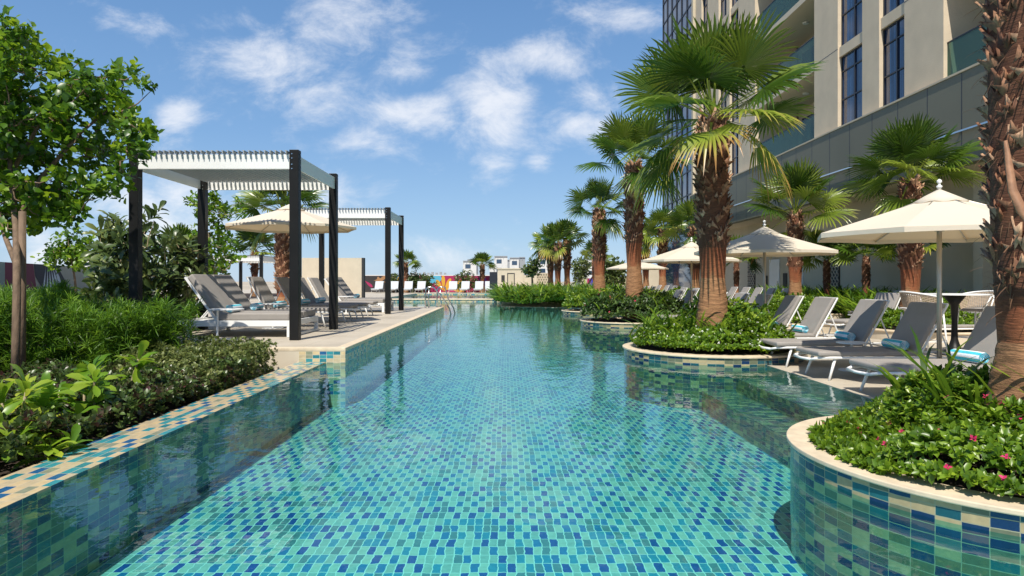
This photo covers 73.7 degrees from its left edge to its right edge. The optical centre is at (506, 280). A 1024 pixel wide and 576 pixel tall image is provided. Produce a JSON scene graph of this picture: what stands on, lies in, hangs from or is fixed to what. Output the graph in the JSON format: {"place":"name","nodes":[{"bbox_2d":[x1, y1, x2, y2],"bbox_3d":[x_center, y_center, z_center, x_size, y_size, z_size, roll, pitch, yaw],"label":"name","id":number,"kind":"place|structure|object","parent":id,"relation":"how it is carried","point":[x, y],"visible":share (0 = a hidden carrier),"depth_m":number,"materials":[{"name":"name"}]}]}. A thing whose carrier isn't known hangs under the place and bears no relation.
{"place":"outdoors","nodes":[
{"label":"outdoors","id":0,"kind":"place"},
{"bbox_2d":[0,293,276,477],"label":"bed soil","id":1,"kind":"structure","parent":0,"point":[6,469],"depth_m":6.21,"materials":[{"name":"soil"}]},
{"bbox_2d":[18,211,25,367],"bbox_3d":[-5.817,0.245,8.200,0.074,2.150,0.074,0,0,23],"label":"tree stake","id":2,"kind":"object","parent":1,"relation":"on","point":[22,228],"visible":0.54,"depth_m":8.18,"materials":[{"name":"brown wood"}]},
{"bbox_2d":[0,363,72,440],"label":"rosette plant","id":3,"kind":"object","parent":1,"relation":"on","point":[45,388],"visible":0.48,"depth_m":4.88,"materials":[{"name":"green plant"}]},
{"bbox_2d":[4,371,99,446],"bbox_3d":[-3.557,0.997,5.297,0.650,0.619,0.619,0,0,0],"label":"rosette plant","id":4,"kind":"object","parent":1,"relation":"on","point":[64,388],"visible":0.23,"depth_m":5.29,"materials":[{"name":"green plant"}]},
{"bbox_2d":[30,222,98,292],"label":"leafy tree","id":5,"kind":"object","parent":1,"relation":"on","point":[52,255],"visible":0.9,"depth_m":23.60,"materials":[{"name":"green plant"}]},
{"bbox_2d":[0,262,156,294],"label":"painted wall","id":6,"kind":"structure","parent":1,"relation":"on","point":[37,274],"depth_m":37.81,"materials":[{"name":"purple paint"}]},
{"bbox_2d":[0,5,164,377],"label":"broadleaf tree","id":7,"kind":"object","parent":1,"relation":"on","point":[58,106],"visible":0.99,"depth_m":8.56,"materials":[{"name":"green plant"}]},
{"bbox_2d":[0,276,177,373],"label":"narrow leaf hedge","id":8,"kind":"object","parent":1,"relation":"on","point":[66,307],"visible":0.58,"depth_m":8.61,"materials":[{"name":"plant"}]},
{"bbox_2d":[65,354,117,415],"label":"rosette plant","id":9,"kind":"object","parent":1,"relation":"on","point":[93,392],"visible":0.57,"depth_m":5.56,"materials":[{"name":"green plant"}]},
{"bbox_2d":[78,340,161,415],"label":"rosette plant","id":10,"kind":"object","parent":1,"relation":"on","point":[137,364],"visible":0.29,"depth_m":6.56,"materials":[{"name":"green plant"}]},
{"bbox_2d":[0,355,252,465],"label":"ground cover","id":11,"kind":"object","parent":1,"relation":"on","point":[130,394],"visible":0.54,"depth_m":5.88,"materials":[{"name":"green plant"}]},
{"bbox_2d":[0,410,92,470],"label":"rosette plant","id":12,"kind":"object","parent":11,"relation":"on","point":[73,441],"visible":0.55,"depth_m":4.53,"materials":[{"name":"green plant"}]},
{"bbox_2d":[71,200,186,324],"bbox_3d":[-6.988,-0.247,12.741,1.763,2.458,2.669,0,0,-39],"label":"plumeria bush","id":13,"kind":"object","parent":1,"relation":"on","point":[109,260],"visible":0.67,"depth_m":12.30,"materials":[{"name":"green plant"}]},
{"bbox_2d":[84,289,204,368],"bbox_3d":[-4.794,0.692,8.992,1.284,1.188,1.730,0,0,0],"label":"feathery shrub","id":14,"kind":"object","parent":1,"relation":"on","point":[126,310],"visible":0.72,"depth_m":8.87,"materials":[{"name":"green plant"}]},
{"bbox_2d":[30,351,298,370],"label":"plinth wall","id":15,"kind":"structure","parent":1,"relation":"attached to","point":[284,358],"depth_m":9.85,"materials":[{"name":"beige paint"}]},
{"bbox_2d":[113,334,278,404],"bbox_3d":[-3.891,1.017,8.324,1.691,0.596,2.742,0,0,0],"label":"olive shrub","id":16,"kind":"object","parent":1,"relation":"on","point":[201,352],"visible":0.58,"depth_m":8.45,"materials":[{"name":"green plant"}]},
{"bbox_2d":[226,230,274,295],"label":"fan palm","id":17,"kind":"object","parent":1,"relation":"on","point":[248,236],"visible":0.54,"depth_m":41.57,"materials":[{"name":"green plant"}]},
{"bbox_2d":[6,293,437,346],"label":"pool deck","id":18,"kind":"structure","parent":0,"point":[349,330],"depth_m":13.58,"materials":[{"name":"stone"}]},
{"bbox_2d":[143,229,214,330],"bbox_3d":[-6.752,0.070,13.618,2.082,2.216,1.756,0,0,0],"label":"plumeria bush","id":19,"kind":"object","parent":18,"relation":"on","point":[183,256],"visible":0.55,"depth_m":13.36,"materials":[{"name":"green plant"}]},
{"bbox_2d":[182,190,248,274],"bbox_3d":[-7.441,-0.739,17.503,2.061,3.424,1.497,0,0,0],"label":"leafy tree","id":20,"kind":"object","parent":18,"relation":"on","point":[217,267],"visible":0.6,"depth_m":17.30,"materials":[{"name":"green plant"}]},
{"bbox_2d":[129,150,337,339],"bbox_3d":[-4.765,-0.580,12.395,2.776,3.100,2.740,0,0,0],"label":"pergola","id":21,"kind":"object","parent":18,"relation":"on","point":[294,172],"visible":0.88,"depth_m":11.15,"materials":[{"name":"black metal"}]},
{"bbox_2d":[208,255,274,298],"bbox_3d":[-13.700,-0.165,36.490,2.766,2.270,4.270,0,0,0],"label":"pergola","id":22,"kind":"object","parent":18,"relation":"on","point":[260,259],"visible":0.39,"depth_m":34.48,"materials":[{"name":"white metal"}]},
{"bbox_2d":[180,274,317,336],"bbox_3d":[-4.655,0.431,12.500,1.950,1.078,1.700,0,0,0],"label":"double lounger","id":23,"kind":"object","parent":18,"relation":"on","point":[219,291],"visible":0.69,"depth_m":11.88,"materials":[{"name":"fabric"}]},
{"bbox_2d":[229,190,328,304],"bbox_3d":[-8.371,-1.767,25.733,3.765,5.473,3.923,0,0,0],"label":"fan palm","id":24,"kind":"object","parent":18,"relation":"on","point":[281,258],"visible":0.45,"depth_m":25.36,"materials":[{"name":"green plant"}]},
{"bbox_2d":[225,204,355,233],"bbox_3d":[-4.900,-0.445,15.500,2.753,2.830,2.753,0,0,-22],"label":"parasol","id":25,"kind":"object","parent":18,"relation":"on","point":[276,221],"visible":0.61,"depth_m":15.24,"materials":[{"name":"beige fabric"}]},
{"bbox_2d":[246,277,342,326],"bbox_3d":[-4.643,0.447,14.550,2.247,1.057,0.729,0,0,0],"label":"sun lounger","id":26,"kind":"object","parent":18,"relation":"on","point":[262,289],"visible":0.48,"depth_m":14.31,"materials":[{"name":"grey fabric"}]},
{"bbox_2d":[275,277,359,321],"bbox_3d":[-4.643,0.447,16.300,2.247,1.057,0.729,0,0,0],"label":"sun lounger","id":27,"kind":"object","parent":18,"relation":"on","point":[284,282],"visible":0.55,"depth_m":15.96,"materials":[{"name":"grey fabric"}]},
{"bbox_2d":[286,277,370,318],"bbox_3d":[-4.643,0.447,17.600,2.247,1.057,0.729,0,0,0],"label":"sun lounger","id":28,"kind":"object","parent":18,"relation":"on","point":[307,292],"visible":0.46,"depth_m":17.51,"materials":[{"name":"grey fabric"}]},
{"bbox_2d":[307,278,379,315],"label":"sun lounger","id":29,"kind":"object","parent":18,"relation":"on","point":[317,286],"visible":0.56,"depth_m":18.66,"materials":[{"name":"grey fabric"}]},
{"bbox_2d":[301,207,403,313],"bbox_3d":[-4.765,-0.580,21.140,2.776,3.100,2.770,0,0,0],"label":"pergola","id":30,"kind":"object","parent":18,"relation":"on","point":[387,217],"visible":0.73,"depth_m":19.95,"materials":[{"name":"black metal"}]},
{"bbox_2d":[324,277,393,311],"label":"double lounger","id":31,"kind":"object","parent":18,"relation":"on","point":[344,289],"visible":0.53,"depth_m":21.19,"materials":[{"name":"fabric"}]},
{"bbox_2d":[154,290,487,293],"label":"deck","id":32,"kind":"structure","parent":0,"point":[249,291],"depth_m":55.34,"materials":[{"name":"stone"}]},
{"bbox_2d":[392,249,422,292],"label":"fan palm","id":33,"kind":"object","parent":32,"relation":"on","point":[408,255],"visible":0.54,"depth_m":55.23,"materials":[{"name":"green plant"}]},
{"bbox_2d":[365,276,489,291],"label":"mural wall","id":34,"kind":"structure","parent":32,"relation":"on","point":[370,281],"depth_m":56.99,"materials":[{"name":"paint"}]},
{"bbox_2d":[469,251,495,292],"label":"fan palm","id":35,"kind":"object","parent":32,"relation":"on","point":[480,257],"visible":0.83,"depth_m":55.22,"materials":[{"name":"green plant"}]},
{"bbox_2d":[490,268,536,292],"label":"pool hut","id":36,"kind":"object","parent":32,"relation":"on","point":[515,276],"visible":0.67,"depth_m":54.00,"materials":[{"name":"beige paint"}]},
{"bbox_2d":[570,256,625,284],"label":"round tree","id":37,"kind":"object","parent":32,"relation":"on","point":[581,266],"visible":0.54,"depth_m":57.70,"materials":[{"name":"green plant"}]},
{"bbox_2d":[0,0,662,281],"label":"sky","id":38,"kind":"structure","parent":0,"point":[471,121],"materials":[{"name":"blue"}]},
{"bbox_2d":[302,258,364,298],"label":"cream screen wall","id":39,"kind":"structure","parent":0,"point":[351,272],"depth_m":36.50,"materials":[{"name":"paint"}]},
{"bbox_2d":[188,282,572,289],"bbox_3d":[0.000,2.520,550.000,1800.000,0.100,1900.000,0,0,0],"label":"ground","id":40,"kind":"structure","parent":0,"point":[247,286],"depth_m":339.54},
{"bbox_2d":[528,223,574,285],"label":"fan palm","id":41,"kind":"object","parent":40,"relation":"on","point":[550,269],"visible":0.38,"depth_m":48.84,"materials":[{"name":"green plant"}]},
{"bbox_2d":[535,221,581,284],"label":"fan palm","id":42,"kind":"object","parent":40,"relation":"on","point":[560,229],"visible":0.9,"depth_m":45.78,"materials":[{"name":"green plant"}]},
{"bbox_2d":[543,218,589,285],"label":"fan palm","id":43,"kind":"object","parent":40,"relation":"on","point":[567,260],"visible":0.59,"depth_m":47.81,"materials":[{"name":"green plant"}]},
{"bbox_2d":[593,254,626,286],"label":"round tree","id":44,"kind":"object","parent":40,"relation":"on","point":[612,276],"visible":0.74,"depth_m":43.72,"materials":[{"name":"green plant"}]},
{"bbox_2d":[86,340,807,575],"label":"pool floor","id":45,"kind":"structure","parent":0,"point":[439,469],"depth_m":5.89,"materials":[{"name":"tile"}]},
{"bbox_2d":[0,362,325,575],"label":"pool wall","id":46,"kind":"structure","parent":45,"relation":"on","point":[85,523],"depth_m":4.85,"materials":[{"name":"tile"}]},
{"bbox_2d":[0,362,324,508],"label":"pool rim","id":47,"kind":"object","parent":46,"relation":"on","point":[16,486],"visible":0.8,"depth_m":5.02,"materials":[{"name":"tile"}]},
{"bbox_2d":[299,308,443,406],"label":"pool side","id":48,"kind":"structure","parent":45,"relation":"on","point":[343,389],"depth_m":10.38,"materials":[{"name":"tile"}]},
{"bbox_2d":[29,307,443,350],"bbox_3d":[-4.912,0.995,17.575,5.175,0.050,15.450,0,0,0],"label":"pool coping","id":49,"kind":"object","parent":48,"relation":"on","point":[354,343],"visible":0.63,"depth_m":10.87,"materials":[{"name":"beige stone"}]},
{"bbox_2d":[561,309,619,315],"bbox_3d":[3.380,1.445,24.400,2.840,0.770,2.840,0,0,0],"label":"round planter","id":50,"kind":"object","parent":45,"relation":"on","point":[571,311],"visible":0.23,"depth_m":23.74,"materials":[{"name":"beige stone"}]},
{"bbox_2d":[561,286,623,307],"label":"ixora shrub","id":51,"kind":"object","parent":50,"relation":"in","point":[574,298],"visible":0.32,"depth_m":23.96,"materials":[{"name":"green plant"}]},
{"bbox_2d":[563,175,624,291],"bbox_3d":[3.381,-1.401,24.798,2.759,4.841,2.785,0,0,0],"label":"fan palm","id":52,"kind":"object","parent":50,"relation":"in","point":[600,192],"visible":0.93,"depth_m":24.70,"materials":[{"name":"green plant"}]},
{"bbox_2d":[580,317,650,350],"bbox_3d":[3.400,1.445,18.380,2.840,0.770,2.840,0,0,0],"label":"round planter","id":53,"kind":"object","parent":45,"relation":"on","point":[617,322],"visible":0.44,"depth_m":17.68,"materials":[{"name":"beige stone"}]},
{"bbox_2d":[579,288,685,320],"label":"ixora shrub","id":54,"kind":"object","parent":53,"relation":"on","point":[631,305],"visible":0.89,"depth_m":17.47,"materials":[{"name":"green plant"}]},
{"bbox_2d":[574,109,693,318],"bbox_3d":[3.406,-1.797,18.417,3.244,5.634,3.276,0,0,0],"label":"fan palm","id":55,"kind":"object","parent":53,"relation":"in","point":[622,136],"visible":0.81,"depth_m":18.16,"materials":[{"name":"green plant"}]},
{"bbox_2d":[622,340,807,409],"bbox_3d":[3.290,1.445,10.910,2.840,0.770,2.840,0,0,0],"label":"round planter","id":56,"kind":"object","parent":45,"relation":"on","point":[681,387],"visible":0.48,"depth_m":9.80,"materials":[{"name":"tile"}]},
{"bbox_2d":[630,315,794,353],"bbox_3d":[3.298,0.807,10.908,2.651,0.528,2.662,0,0,0],"label":"flowering vinca","id":57,"kind":"object","parent":56,"relation":"on","point":[682,337],"visible":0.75,"depth_m":10.04,"materials":[{"name":"green plant"}]},
{"bbox_2d":[626,305,686,336],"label":"lily plant","id":58,"kind":"object","parent":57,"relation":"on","point":[646,322],"visible":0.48,"depth_m":11.07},
{"bbox_2d":[642,307,716,333],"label":"lily plant","id":59,"kind":"object","parent":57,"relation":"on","point":[684,322],"visible":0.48,"depth_m":10.48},
{"bbox_2d":[678,310,748,342],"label":"lily plant","id":60,"kind":"object","parent":56,"relation":"in","point":[724,326],"visible":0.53,"depth_m":10.20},
{"bbox_2d":[611,7,825,344],"bbox_3d":[3.377,-1.615,10.992,3.351,5.269,3.524,0,0,0],"label":"fan palm","id":61,"kind":"object","parent":56,"relation":"in","point":[715,59],"visible":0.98,"depth_m":10.67,"materials":[{"name":"green plant"}]},
{"bbox_2d":[679,295,776,326],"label":"olive shrub","id":62,"kind":"object","parent":56,"relation":"in","point":[740,309],"visible":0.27,"depth_m":10.88,"materials":[{"name":"green plant"}]},
{"bbox_2d":[618,348,854,468],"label":"pool steps","id":63,"kind":"structure","parent":45,"relation":"on","point":[764,414],"depth_m":7.96,"materials":[{"name":"tile"}]},
{"bbox_2d":[786,415,1023,575],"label":"round planter","id":64,"kind":"object","parent":45,"relation":"on","point":[846,519],"visible":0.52,"depth_m":3.62,"materials":[{"name":"tile"}]},
{"bbox_2d":[833,363,991,440],"bbox_3d":[3.182,0.840,4.725,1.781,0.550,1.405,0,0,20],"label":"glossy shrub","id":65,"kind":"object","parent":64,"relation":"on","point":[888,398],"visible":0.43,"depth_m":4.59,"materials":[{"name":"green plant"}]},
{"bbox_2d":[806,394,1023,497],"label":"flowering vinca","id":66,"kind":"object","parent":64,"relation":"in","point":[962,436],"visible":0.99,"depth_m":3.76,"materials":[{"name":"green plant"}]},
{"bbox_2d":[871,326,994,401],"bbox_3d":[2.952,0.651,4.588,1.348,0.643,0.894,0,0,-34],"label":"lily plant","id":67,"kind":"object","parent":64,"relation":"in","point":[891,378],"visible":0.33,"depth_m":4.61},
{"bbox_2d":[877,339,1023,413],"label":"lily plant","id":68,"kind":"object","parent":64,"relation":"in","point":[932,382],"visible":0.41,"depth_m":4.25,"materials":[{"name":"plant"}]},
{"bbox_2d":[963,0,1023,429],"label":"fan palm","id":69,"kind":"object","parent":64,"relation":"in","point":[1001,110],"visible":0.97,"depth_m":4.08,"materials":[{"name":"brown plant"}]},
{"bbox_2d":[392,300,521,301],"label":"basin tiled wall","id":70,"kind":"structure","parent":0,"point":[448,301],"depth_m":38.00,"materials":[{"name":"tile"}]},
{"bbox_2d":[392,298,493,299],"bbox_3d":[-5.500,1.055,38.680,17.000,0.040,1.440,0,0,0],"label":"basin coping","id":71,"kind":"object","parent":70,"relation":"on","point":[444,298],"visible":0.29,"depth_m":37.96,"materials":[{"name":"beige stone"}]},
{"bbox_2d":[481,280,670,303],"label":"tall grass","id":72,"kind":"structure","parent":71,"relation":"on","point":[538,293],"depth_m":30.96,"materials":[{"name":"plant"}]},
{"bbox_2d":[490,256,524,284],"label":"apartment block","id":73,"kind":"structure","parent":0,"point":[504,262],"depth_m":120.48,"materials":[{"name":"white paint"}]},
{"bbox_2d":[301,302,784,376],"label":"pool water","id":74,"kind":"structure","parent":0,"point":[470,326],"depth_m":14.26,"materials":[{"name":"liquid"}]},
{"bbox_2d":[501,302,964,408],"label":"terrace","id":75,"kind":"structure","parent":0,"point":[842,388],"depth_m":8.43,"materials":[{"name":"stone"}]},
{"bbox_2d":[642,205,687,291],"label":"fan palm","id":76,"kind":"object","parent":75,"relation":"on","point":[658,216],"visible":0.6,"depth_m":42.28,"materials":[{"name":"green plant"}]},
{"bbox_2d":[663,0,700,290],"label":"glass tower","id":77,"kind":"structure","parent":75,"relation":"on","point":[677,274],"depth_m":44.38,"materials":[{"name":"blue"}]},
{"bbox_2d":[641,237,741,307],"bbox_3d":[4.900,0.020,18.100,2.467,2.330,2.467,0,0,-22],"label":"parasol","id":78,"kind":"object","parent":75,"relation":"on","point":[683,254],"visible":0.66,"depth_m":17.72,"materials":[{"name":"beige fabric"}]},
{"bbox_2d":[726,234,762,295],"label":"fan palm","id":79,"kind":"object","parent":75,"relation":"on","point":[753,266],"visible":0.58,"depth_m":31.41,"materials":[{"name":"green plant"}]},
{"bbox_2d":[694,220,837,303],"bbox_3d":[4.890,0.020,12.950,2.467,2.330,2.467,0,0,22],"label":"parasol","id":80,"kind":"object","parent":75,"relation":"on","point":[764,241],"visible":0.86,"depth_m":12.40,"materials":[{"name":"beige fabric"}]},
{"bbox_2d":[772,295,820,337],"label":"sun lounger","id":81,"kind":"object","parent":75,"relation":"on","point":[788,305],"visible":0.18,"depth_m":12.18,"materials":[{"name":"grey fabric"}]},
{"bbox_2d":[771,313,845,319],"bbox_3d":[9.300,1.407,21.700,3.200,0.845,3.200,0,0,0],"label":"round planter","id":82,"kind":"object","parent":75,"relation":"on","point":[837,316],"visible":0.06,"depth_m":20.23,"materials":[{"name":"beige stone"}]},
{"bbox_2d":[755,291,840,311],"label":"glossy shrub","id":83,"kind":"object","parent":82,"relation":"in","point":[809,297],"visible":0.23,"depth_m":21.21,"materials":[{"name":"green plant"}]},
{"bbox_2d":[740,157,860,295],"bbox_3d":[9.309,-1.390,22.044,3.527,5.149,3.648,0,0,0],"label":"fan palm","id":84,"kind":"object","parent":82,"relation":"in","point":[808,184],"visible":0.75,"depth_m":21.68,"materials":[{"name":"green plant"}]},
{"bbox_2d":[787,320,835,332],"bbox_3d":[6.900,1.407,16.300,1.800,0.845,1.800,0,0,0],"label":"round planter","id":85,"kind":"object","parent":75,"relation":"on","point":[825,328],"visible":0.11,"depth_m":15.55,"materials":[{"name":"beige stone"}]},
{"bbox_2d":[766,301,830,323],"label":"glossy shrub","id":86,"kind":"object","parent":85,"relation":"on","point":[802,309],"visible":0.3,"depth_m":15.86,"materials":[{"name":"green plant"}]},
{"bbox_2d":[793,297,837,337],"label":"sun lounger","id":87,"kind":"object","parent":75,"relation":"on","point":[817,312],"visible":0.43,"depth_m":10.93,"materials":[{"name":"grey fabric"}]},
{"bbox_2d":[760,299,896,366],"bbox_3d":[4.570,0.730,9.638,1.954,0.919,0.634,0,0,-1],"label":"sun lounger","id":88,"kind":"object","parent":75,"relation":"on","point":[864,317],"visible":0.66,"depth_m":9.45,"materials":[{"name":"grey fabric"}]},
{"bbox_2d":[802,233,859,294],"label":"fan palm","id":89,"kind":"object","parent":75,"relation":"on","point":[826,270],"visible":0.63,"depth_m":22.32,"materials":[{"name":"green plant"}]},
{"bbox_2d":[689,0,992,301],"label":"hotel building","id":90,"kind":"structure","parent":75,"relation":"on","point":[889,60],"depth_m":22.29,"materials":[{"name":"beige paint"}]},
{"bbox_2d":[769,259,779,287],"bbox_3d":[12.449,0.103,31.775,0.099,2.165,1.150,0,0,0],"label":"door","id":91,"kind":"structure","parent":90,"relation":"in","point":[774,265],"depth_m":31.71,"materials":[{"name":"grey glass"}]},
{"bbox_2d":[841,44,861,124],"bbox_3d":[11.460,-6.345,22.500,0.080,2.530,1.600,0,0,0],"label":"window","id":92,"kind":"structure","parent":90,"relation":"in","point":[851,63],"depth_m":22.69,"materials":[{"name":"blue glass"}]},
{"bbox_2d":[841,0,861,45],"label":"window","id":93,"kind":"structure","parent":90,"relation":"in","point":[851,10],"depth_m":22.75,"materials":[{"name":"blue glass"}]},
{"bbox_2d":[883,16,903,105],"bbox_3d":[11.460,-6.345,20.055,0.080,2.530,1.310,0,0,0],"label":"window","id":94,"kind":"structure","parent":90,"relation":"in","point":[893,35],"depth_m":20.22,"materials":[{"name":"blue glass"}]},
{"bbox_2d":[824,293,900,333],"bbox_3d":[7.846,0.730,14.875,1.954,0.919,0.634,0,0,-18],"label":"sun lounger","id":95,"kind":"object","parent":75,"relation":"on","point":[893,298],"visible":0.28,"depth_m":14.80,"materials":[{"name":"grey fabric"}]},
{"bbox_2d":[828,243,897,294],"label":"fan palm","id":96,"kind":"object","parent":75,"relation":"on","point":[865,273],"visible":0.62,"depth_m":20.62,"materials":[{"name":"green plant"}]},
{"bbox_2d":[746,283,993,318],"bbox_3d":[11.111,0.629,23.653,4.456,1.133,15.104,0,0,0],"label":"wall lily","id":97,"kind":"object","parent":75,"relation":"on","point":[849,300],"depth_m":20.38,"materials":[{"name":"plant"}]},
{"bbox_2d":[793,302,948,380],"bbox_3d":[4.570,0.730,8.401,1.954,0.919,0.634,0,0,-1],"label":"sun lounger","id":98,"kind":"object","parent":75,"relation":"on","point":[920,318],"visible":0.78,"depth_m":8.22,"materials":[{"name":"grey fabric"}]},
{"bbox_2d":[818,179,989,358],"bbox_3d":[4.880,0.020,7.700,2.467,2.330,2.467,0,0,22],"label":"parasol","id":99,"kind":"object","parent":75,"relation":"on","point":[939,216],"visible":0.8,"depth_m":7.49,"materials":[{"name":"beige fabric"}]},
{"bbox_2d":[871,243,950,261],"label":"fan palm","id":100,"kind":"object","parent":75,"relation":"on","point":[886,251],"visible":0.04,"depth_m":18.86,"materials":[{"name":"green plant"}]},
{"bbox_2d":[869,324,972,343],"bbox_3d":[8.750,1.407,14.100,2.700,0.845,2.700,0,0,0],"label":"round planter","id":101,"kind":"object","parent":75,"relation":"on","point":[880,333],"visible":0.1,"depth_m":13.56,"materials":[{"name":"beige stone"}]},
{"bbox_2d":[837,111,985,326],"bbox_3d":[8.668,-1.220,14.827,2.865,4.811,3.146,0,0,0],"label":"fan palm","id":102,"kind":"object","parent":101,"relation":"in","point":[913,146],"visible":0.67,"depth_m":14.45,"materials":[{"name":"green plant"}]},
{"bbox_2d":[874,305,979,328],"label":"glossy shrub","id":103,"kind":"object","parent":101,"relation":"in","point":[890,316],"visible":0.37,"depth_m":13.73,"materials":[{"name":"green plant"}]},
{"bbox_2d":[846,306,996,390],"bbox_3d":[4.570,0.730,7.049,1.954,0.919,0.634,0,0,0],"label":"sun lounger","id":104,"kind":"object","parent":75,"relation":"on","point":[983,335],"visible":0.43,"depth_m":7.08,"materials":[{"name":"grey fabric"}]},
{"bbox_2d":[950,349,989,363],"bbox_3d":[4.750,0.779,7.020,0.133,0.123,0.408,0,0,-6],"label":"rolled towel","id":105,"kind":"object","parent":104,"relation":"on","point":[981,356],"visible":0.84,"depth_m":6.93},
{"bbox_2d":[899,291,947,350],"bbox_3d":[6.425,0.674,10.600,0.577,1.025,0.646,0,0,0],"label":"rope bar stool","id":106,"kind":"object","parent":75,"relation":"on","point":[907,297],"visible":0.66,"depth_m":10.42,"materials":[{"name":"fabric"}]},
{"bbox_2d":[918,293,992,355],"bbox_3d":[7.150,0.698,10.900,1.000,0.975,1.000,0,0,0],"label":"bar table","id":107,"kind":"object","parent":75,"relation":"on","point":[954,300],"visible":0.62,"depth_m":10.86,"materials":[{"name":"black metal"}]},
{"bbox_2d":[957,290,994,337],"bbox_3d":[7.774,0.674,11.209,0.577,1.025,0.646,0,0,-20],"label":"rope bar stool","id":108,"kind":"object","parent":75,"relation":"on","point":[966,307],"visible":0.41,"depth_m":11.40,"materials":[{"name":"fabric"}]},
{"bbox_3d":[8.900,1.407,32.000,3.600,0.845,3.600,0,0,0],"label":"round planter","id":109,"kind":"object","parent":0,"visible":0},
{"bbox_2d":[660,197,730,287],"bbox_3d":[9.120,-1.452,33.083,3.184,5.274,3.423,0,0,-38],"label":"fan palm","id":110,"kind":"object","parent":109,"relation":"in","point":[687,210],"visible":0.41,"depth_m":32.83,"materials":[{"name":"green plant"}]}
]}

